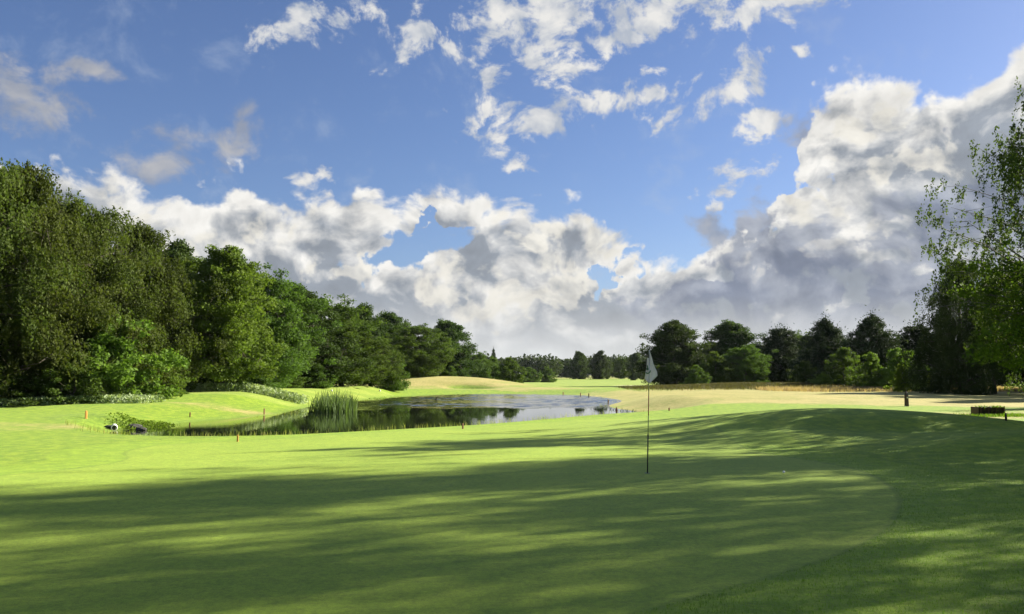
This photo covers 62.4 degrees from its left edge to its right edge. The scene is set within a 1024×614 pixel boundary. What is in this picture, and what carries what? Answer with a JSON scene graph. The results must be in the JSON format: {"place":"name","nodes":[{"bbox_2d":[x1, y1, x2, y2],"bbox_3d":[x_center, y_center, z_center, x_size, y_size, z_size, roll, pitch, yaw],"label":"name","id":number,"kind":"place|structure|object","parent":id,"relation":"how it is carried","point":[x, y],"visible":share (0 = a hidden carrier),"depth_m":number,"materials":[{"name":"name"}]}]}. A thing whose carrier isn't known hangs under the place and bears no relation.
{"place":"outdoors","nodes":[
{"label":"outdoors","id":0,"kind":"place"},
{"bbox_2d":[110,394,645,435],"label":"water","id":1,"kind":"structure","parent":0,"point":[426,411],"depth_m":48.00,"materials":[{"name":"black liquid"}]},
{"bbox_2d":[127,424,142,428],"bbox_3d":[-15.930,5.060,35.647,0.704,0.280,0.482,0,-5,0],"label":"boulder","id":2,"kind":"object","parent":1,"relation":"on","point":[135,425],"visible":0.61,"depth_m":35.52,"materials":[{"name":"stone"}]},
{"bbox_2d":[136,427,146,430],"bbox_3d":[-15.289,5.037,34.827,0.417,0.185,0.337,-3,-5,30],"label":"boulder","id":3,"kind":"object","parent":1,"relation":"on","point":[140,428],"visible":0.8,"depth_m":34.73,"materials":[{"name":"stone"}]},
{"bbox_2d":[308,387,358,412],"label":"reeds","id":4,"kind":"object","parent":1,"relation":"in","point":[336,403],"visible":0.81,"depth_m":52.66,"materials":[{"name":"green plant"}]},
{"bbox_2d":[0,375,1023,613],"bbox_3d":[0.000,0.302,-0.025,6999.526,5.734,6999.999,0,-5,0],"label":"ground","id":5,"kind":"structure","parent":0,"point":[588,514],"depth_m":11.12,"materials":[{"name":"green plant"}]},
{"bbox_2d":[0,375,62,405],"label":"bush","id":6,"kind":"object","parent":5,"relation":"on","point":[23,394],"visible":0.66,"depth_m":44.31,"materials":[{"name":"green plant"}]},
{"bbox_2d":[0,157,138,398],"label":"weeping tree","id":7,"kind":"object","parent":5,"relation":"on","point":[38,280],"visible":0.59,"depth_m":45.08,"materials":[{"name":"green plant"}]},
{"bbox_2d":[33,352,126,402],"bbox_3d":[-23.538,3.891,46.070,4.020,2.984,4.685,-4,-6,37],"label":"bush","id":8,"kind":"object","parent":5,"relation":"on","point":[56,394],"visible":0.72,"depth_m":45.17,"materials":[{"name":"green plant"}]},
{"bbox_2d":[0,159,160,404],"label":"weeping tree","id":9,"kind":"object","parent":5,"relation":"on","point":[53,226],"visible":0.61,"depth_m":46.42,"materials":[{"name":"green plant"}]},
{"bbox_2d":[0,393,164,406],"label":"flowering ground cover","id":10,"kind":"object","parent":5,"relation":"on","point":[133,398],"visible":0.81,"depth_m":45.36,"materials":[{"name":"green plant"}]},
{"bbox_2d":[1,187,196,389],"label":"weeping tree","id":11,"kind":"object","parent":5,"relation":"on","point":[108,226],"visible":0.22,"depth_m":52.25,"materials":[{"name":"green plant"}]},
{"bbox_2d":[111,424,117,430],"bbox_3d":[-16.471,4.980,34.987,0.250,0.250,0.950,2,-5,-25],"label":"culvert pipe","id":12,"kind":"object","parent":5,"relation":"on","point":[113,426],"visible":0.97,"depth_m":34.68,"materials":[{"name":"white paint"}]},
{"bbox_2d":[65,313,190,400],"bbox_3d":[-22.610,3.064,48.799,7.811,5.600,6.940,1,-5,-9],"label":"hazel bush","id":13,"kind":"object","parent":5,"relation":"on","point":[120,374],"visible":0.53,"depth_m":48.26,"materials":[{"name":"green plant"}]},
{"bbox_2d":[104,412,180,429],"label":"bank weeds","id":14,"kind":"object","parent":5,"relation":"on","point":[148,423],"visible":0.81,"depth_m":36.72,"materials":[{"name":"green plant"}]},
{"bbox_2d":[125,335,180,396],"bbox_3d":[-23.250,3.797,53.212,4.892,4.418,4.346,-3,-6,33],"label":"hazel bush","id":15,"kind":"object","parent":5,"relation":"on","point":[150,353],"visible":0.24,"depth_m":52.64,"materials":[{"name":"green plant"}]},
{"bbox_2d":[85,219,237,390],"bbox_3d":[-25.401,0.177,57.172,13.440,12.336,10.483,1,-5,-13],"label":"weeping tree","id":16,"kind":"object","parent":5,"relation":"on","point":[170,317],"visible":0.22,"depth_m":57.31,"materials":[{"name":"green plant"}]},
{"bbox_2d":[161,366,196,393],"bbox_3d":[-22.218,4.689,54.448,3.608,2.190,4.061,3,-6,-36],"label":"hazel bush","id":17,"kind":"object","parent":5,"relation":"on","point":[183,380],"visible":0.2,"depth_m":54.33,"materials":[{"name":"green plant"}]},
{"bbox_2d":[130,238,229,386],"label":"beech tree","id":18,"kind":"object","parent":5,"relation":"on","point":[183,249],"visible":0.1,"depth_m":65.64,"materials":[{"name":"green plant"}]},
{"bbox_2d":[145,244,288,389],"bbox_3d":[-21.694,0.895,62.075,10.406,11.015,9.731,1,-5,-12],"label":"maple tree","id":19,"kind":"object","parent":5,"relation":"on","point":[232,267],"visible":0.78,"depth_m":60.81,"materials":[{"name":"green plant"}]},
{"bbox_2d":[180,382,308,403],"bbox_3d":[-20.002,6.292,61.449,10.765,1.759,2.438,2,-5,-23],"label":"flowering ground cover","id":20,"kind":"object","parent":5,"relation":"on","point":[251,387],"visible":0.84,"depth_m":61.29,"materials":[{"name":"green plant"}]},
{"bbox_2d":[238,364,291,388],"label":"bush","id":21,"kind":"object","parent":5,"relation":"on","point":[261,381],"visible":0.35,"depth_m":67.19,"materials":[{"name":"green plant"}]},
{"bbox_2d":[226,262,344,383],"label":"oak tree","id":22,"kind":"object","parent":5,"relation":"on","point":[290,364],"visible":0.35,"depth_m":71.16,"materials":[{"name":"green plant"}]},
{"bbox_2d":[279,374,305,387],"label":"bush","id":23,"kind":"object","parent":5,"relation":"on","point":[295,384],"visible":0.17,"depth_m":77.52,"materials":[{"name":"green plant"}]},
{"bbox_2d":[292,363,338,387],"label":"bush","id":24,"kind":"object","parent":5,"relation":"on","point":[323,383],"visible":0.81,"depth_m":80.83,"materials":[{"name":"green plant"}]},
{"bbox_2d":[264,283,377,383],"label":"beech tree","id":25,"kind":"object","parent":5,"relation":"on","point":[327,348],"visible":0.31,"depth_m":83.50,"materials":[{"name":"green plant"}]},
{"bbox_2d":[65,410,624,435],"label":"bank grass","id":26,"kind":"structure","parent":5,"relation":"on","point":[493,422],"depth_m":27.11,"materials":[{"name":"green plant"}]},
{"bbox_2d":[311,293,386,385],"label":"oak tree","id":27,"kind":"object","parent":5,"relation":"on","point":[348,317],"visible":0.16,"depth_m":90.60,"materials":[{"name":"green plant"}]},
{"bbox_2d":[313,325,400,385],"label":"hawthorn tree","id":28,"kind":"object","parent":5,"relation":"on","point":[361,377],"visible":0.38,"depth_m":89.17,"materials":[{"name":"green plant"}]},
{"bbox_2d":[353,302,394,347],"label":"oak tree","id":29,"kind":"object","parent":5,"relation":"on","point":[367,316],"visible":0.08,"depth_m":131.42,"materials":[{"name":"green plant"}]},
{"bbox_2d":[354,338,408,386],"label":"hawthorn tree","id":30,"kind":"object","parent":5,"relation":"on","point":[383,375],"visible":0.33,"depth_m":94.86,"materials":[{"name":"green plant"}]},
{"bbox_2d":[374,349,410,390],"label":"shrub","id":31,"kind":"object","parent":5,"relation":"on","point":[397,385],"visible":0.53,"depth_m":96.85,"materials":[{"name":"green plant"}]},
{"bbox_2d":[377,310,425,377],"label":"oak tree","id":32,"kind":"object","parent":5,"relation":"on","point":[392,317],"visible":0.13,"depth_m":136.98,"materials":[{"name":"green plant"}]},
{"bbox_2d":[382,321,459,377],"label":"oak tree","id":33,"kind":"object","parent":5,"relation":"on","point":[420,361],"visible":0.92,"depth_m":126.15,"materials":[{"name":"green plant"}]},
{"bbox_2d":[440,366,457,375],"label":"shrub","id":34,"kind":"object","parent":5,"relation":"on","point":[450,370],"visible":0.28,"depth_m":139.12,"materials":[{"name":"green plant"}]},
{"bbox_2d":[277,393,634,414],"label":"shore grass","id":35,"kind":"structure","parent":5,"relation":"on","point":[399,397],"depth_m":71.34,"materials":[{"name":"green plant"}]},
{"bbox_2d":[428,318,495,377],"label":"oak tree","id":36,"kind":"object","parent":5,"relation":"on","point":[457,334],"visible":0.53,"depth_m":147.38,"materials":[{"name":"green plant"}]},
{"bbox_2d":[457,367,470,376],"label":"shrub","id":37,"kind":"object","parent":5,"relation":"on","point":[464,374],"visible":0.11,"depth_m":144.94,"materials":[{"name":"green plant"}]},
{"bbox_2d":[468,351,494,378],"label":"oak tree","id":38,"kind":"object","parent":5,"relation":"on","point":[480,355],"visible":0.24,"depth_m":163.81,"materials":[{"name":"green plant"}]},
{"bbox_2d":[491,346,495,358],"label":"poplar tree","id":39,"kind":"object","parent":5,"relation":"on","point":[493,353],"visible":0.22,"depth_m":399.26,"materials":[{"name":"green plant"}]},
{"bbox_2d":[489,357,502,379],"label":"shrub","id":40,"kind":"object","parent":5,"relation":"on","point":[495,370],"visible":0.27,"depth_m":167.25,"materials":[{"name":"green plant"}]},
{"bbox_2d":[491,357,528,382],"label":"shrub","id":41,"kind":"object","parent":5,"relation":"on","point":[508,366],"visible":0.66,"depth_m":150.53,"materials":[{"name":"green plant"}]},
{"bbox_2d":[522,367,542,381],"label":"shrub","id":42,"kind":"object","parent":5,"relation":"on","point":[530,373],"visible":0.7,"depth_m":228.01,"materials":[{"name":"green plant"}]},
{"bbox_2d":[537,366,557,381],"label":"shrub","id":43,"kind":"object","parent":5,"relation":"on","point":[546,377],"visible":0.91,"depth_m":233.52,"materials":[{"name":"green plant"}]},
{"bbox_2d":[564,351,595,378],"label":"oak tree","id":44,"kind":"object","parent":5,"relation":"on","point":[578,364],"visible":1,"depth_m":297.74,"materials":[{"name":"green plant"}]},
{"bbox_2d":[470,353,701,376],"bbox_3d":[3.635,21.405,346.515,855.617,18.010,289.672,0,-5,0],"label":"wood","id":45,"kind":"object","parent":5,"relation":"on","point":[558,366],"visible":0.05,"depth_m":414.41,"materials":[{"name":"green plant"}]},
{"bbox_2d":[585,350,616,378],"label":"oak tree","id":46,"kind":"object","parent":5,"relation":"on","point":[599,362],"visible":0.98,"depth_m":303.00,"materials":[{"name":"green plant"}]},
{"bbox_2d":[608,356,627,378],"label":"oak tree","id":47,"kind":"object","parent":5,"relation":"on","point":[619,365],"visible":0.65,"depth_m":337.22,"materials":[{"name":"green plant"}]},
{"bbox_2d":[616,353,644,378],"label":"oak tree","id":48,"kind":"object","parent":5,"relation":"on","point":[634,357],"visible":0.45,"depth_m":317.70,"materials":[{"name":"green plant"}]},
{"bbox_2d":[629,365,637,379],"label":"pine tree","id":49,"kind":"object","parent":5,"relation":"on","point":[633,376],"visible":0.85,"depth_m":258.66,"materials":[{"name":"green plant"}]},
{"bbox_2d":[620,319,725,385],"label":"oak tree","id":50,"kind":"object","parent":5,"relation":"on","point":[675,354],"visible":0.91,"depth_m":137.65,"materials":[{"name":"green plant"}]},
{"bbox_2d":[679,364,711,383],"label":"shrub","id":51,"kind":"object","parent":5,"relation":"on","point":[696,373],"visible":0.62,"depth_m":118.95,"materials":[{"name":"green plant"}]},
{"bbox_2d":[689,351,740,383],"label":"alder tree","id":52,"kind":"object","parent":5,"relation":"on","point":[715,359],"visible":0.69,"depth_m":124.71,"materials":[{"name":"green plant"}]},
{"bbox_2d":[695,319,766,381],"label":"oak tree","id":53,"kind":"object","parent":5,"relation":"on","point":[727,335],"visible":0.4,"depth_m":143.96,"materials":[{"name":"green plant"}]},
{"bbox_2d":[618,381,863,390],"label":"dark long grass","id":54,"kind":"structure","parent":5,"relation":"on","point":[729,385],"depth_m":102.11,"materials":[{"name":"green plant"}]},
{"bbox_2d":[722,343,778,382],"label":"alder tree","id":55,"kind":"object","parent":5,"relation":"on","point":[748,372],"visible":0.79,"depth_m":126.49,"materials":[{"name":"green plant"}]},
{"bbox_2d":[750,323,806,382],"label":"pine tree","id":56,"kind":"object","parent":5,"relation":"on","point":[781,340],"visible":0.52,"depth_m":132.77,"materials":[{"name":"green plant"}]},
{"bbox_2d":[765,330,811,359],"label":"oak tree","id":57,"kind":"object","parent":5,"relation":"on","point":[797,334],"visible":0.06,"depth_m":152.81,"materials":[{"name":"green plant"}]},
{"bbox_2d":[786,361,820,382],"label":"shrub","id":58,"kind":"object","parent":5,"relation":"on","point":[806,369],"visible":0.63,"depth_m":111.11,"materials":[{"name":"green plant"}]},
{"bbox_2d":[785,311,847,379],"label":"pine tree","id":59,"kind":"object","parent":5,"relation":"on","point":[825,339],"visible":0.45,"depth_m":124.05,"materials":[{"name":"green plant"}]},
{"bbox_2d":[808,373,836,385],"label":"shrub","id":60,"kind":"object","parent":5,"relation":"on","point":[823,378],"visible":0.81,"depth_m":103.29,"materials":[{"name":"green plant"}]},
{"bbox_2d":[821,347,864,385],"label":"tree","id":61,"kind":"object","parent":5,"relation":"on","point":[840,359],"visible":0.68,"depth_m":105.04,"materials":[{"name":"green plant"}]},
{"bbox_2d":[812,305,913,377],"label":"pine tree","id":62,"kind":"object","parent":5,"relation":"on","point":[878,340],"visible":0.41,"depth_m":114.59,"materials":[{"name":"green plant"}]},
{"bbox_2d":[843,352,886,386],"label":"tree","id":63,"kind":"object","parent":5,"relation":"on","point":[871,375],"visible":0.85,"depth_m":99.37,"materials":[{"name":"green plant"}]},
{"bbox_2d":[871,347,927,387],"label":"tree","id":64,"kind":"object","parent":5,"relation":"on","point":[893,358],"visible":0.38,"depth_m":97.18,"materials":[{"name":"green plant"}]},
{"bbox_2d":[884,364,915,391],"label":"young tree","id":65,"kind":"object","parent":5,"relation":"on","point":[897,381],"visible":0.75,"depth_m":87.34,"materials":[{"name":"green plant"}]},
{"bbox_2d":[904,391,908,405],"bbox_3d":[22.338,5.242,47.849,0.207,0.963,0.194,1,-5,-17],"label":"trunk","id":66,"kind":"object","parent":5,"relation":"on","point":[906,400],"visible":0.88,"depth_m":47.80,"materials":[{"name":"brown wood"}]},
{"bbox_2d":[891,319,940,367],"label":"pine tree","id":67,"kind":"object","parent":5,"relation":"on","point":[909,333],"visible":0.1,"depth_m":118.87,"materials":[{"name":"green plant"}]},
{"bbox_2d":[910,367,929,390],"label":"shrub","id":68,"kind":"object","parent":5,"relation":"on","point":[918,381],"visible":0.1,"depth_m":90.93,"materials":[{"name":"green plant"}]},
{"bbox_2d":[897,259,1023,395],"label":"willow tree","id":69,"kind":"object","parent":5,"relation":"on","point":[949,369],"visible":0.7,"depth_m":77.04,"materials":[{"name":"green plant"}]},
{"bbox_2d":[912,75,1023,395],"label":"birch tree","id":70,"kind":"object","parent":5,"relation":"on","point":[1014,157],"visible":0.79,"depth_m":32.80,"materials":[{"name":"green plant"}]},
{"bbox_2d":[945,239,1023,372],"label":"lime tree","id":71,"kind":"object","parent":5,"relation":"on","point":[1018,333],"visible":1,"depth_m":29.74,"materials":[{"name":"green plant"}]},
{"bbox_2d":[950,412,1023,416],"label":"grass","id":72,"kind":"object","parent":5,"relation":"on","point":[1011,414],"visible":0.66,"depth_m":36.34,"materials":[{"name":"green plant"}]},
{"bbox_2d":[971,407,1004,414],"bbox_3d":[21.158,4.627,37.536,1.237,0.405,0.616,0,-5,-6],"label":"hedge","id":73,"kind":"object","parent":5,"relation":"on","point":[987,410],"visible":0.66,"depth_m":37.28,"materials":[{"name":"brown plant"}]},
{"bbox_2d":[974,405,1004,413],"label":"trailing weeds","id":74,"kind":"object","parent":73,"relation":"in","point":[984,406],"visible":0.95,"depth_m":37.26,"materials":[{"name":"green plant"}]},
{"bbox_2d":[963,278,1020,393],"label":"beech tree","id":75,"kind":"object","parent":5,"relation":"on","point":[1008,371],"visible":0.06,"depth_m":82.88,"materials":[{"name":"green plant"}]},
{"bbox_2d":[988,373,1020,385],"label":"woodland tree","id":76,"kind":"object","parent":5,"relation":"on","point":[1001,384],"visible":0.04,"depth_m":145.31,"materials":[{"name":"green plant"}]},
{"bbox_2d":[996,287,1023,388],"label":"beech tree","id":77,"kind":"object","parent":5,"relation":"on","point":[1010,354],"depth_m":90.95,"materials":[{"name":"green plant"}]},
{"bbox_2d":[1012,369,1023,386],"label":"park tree","id":78,"kind":"object","parent":5,"relation":"on","point":[1022,380],"visible":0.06,"depth_m":91.11,"materials":[{"name":"green plant"}]},
{"bbox_3d":[2.410,2.955,15.031,0.107,0.001,0.107,0,-5,0],"label":"hole cup","id":79,"kind":"object","parent":5,"relation":"on","visible":0},
{"bbox_2d":[645,350,657,472],"bbox_3d":[2.498,1.877,15.119,0.241,2.212,0.101,0,-5,0],"label":"golf flag","id":80,"kind":"object","parent":79,"relation":"in","point":[651,375],"visible":1,"depth_m":15.16,"materials":[{"name":"white fabric"}]},
{"bbox_2d":[0,0,1023,373],"label":"sky","id":81,"kind":"structure","parent":0,"point":[560,178],"materials":[{"name":"blue"}]},
{"bbox_2d":[749,385,1022,392],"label":"pale long grass","id":82,"kind":"structure","parent":0,"point":[827,388],"depth_m":93.76,"materials":[{"name":"plant"}]}
]}

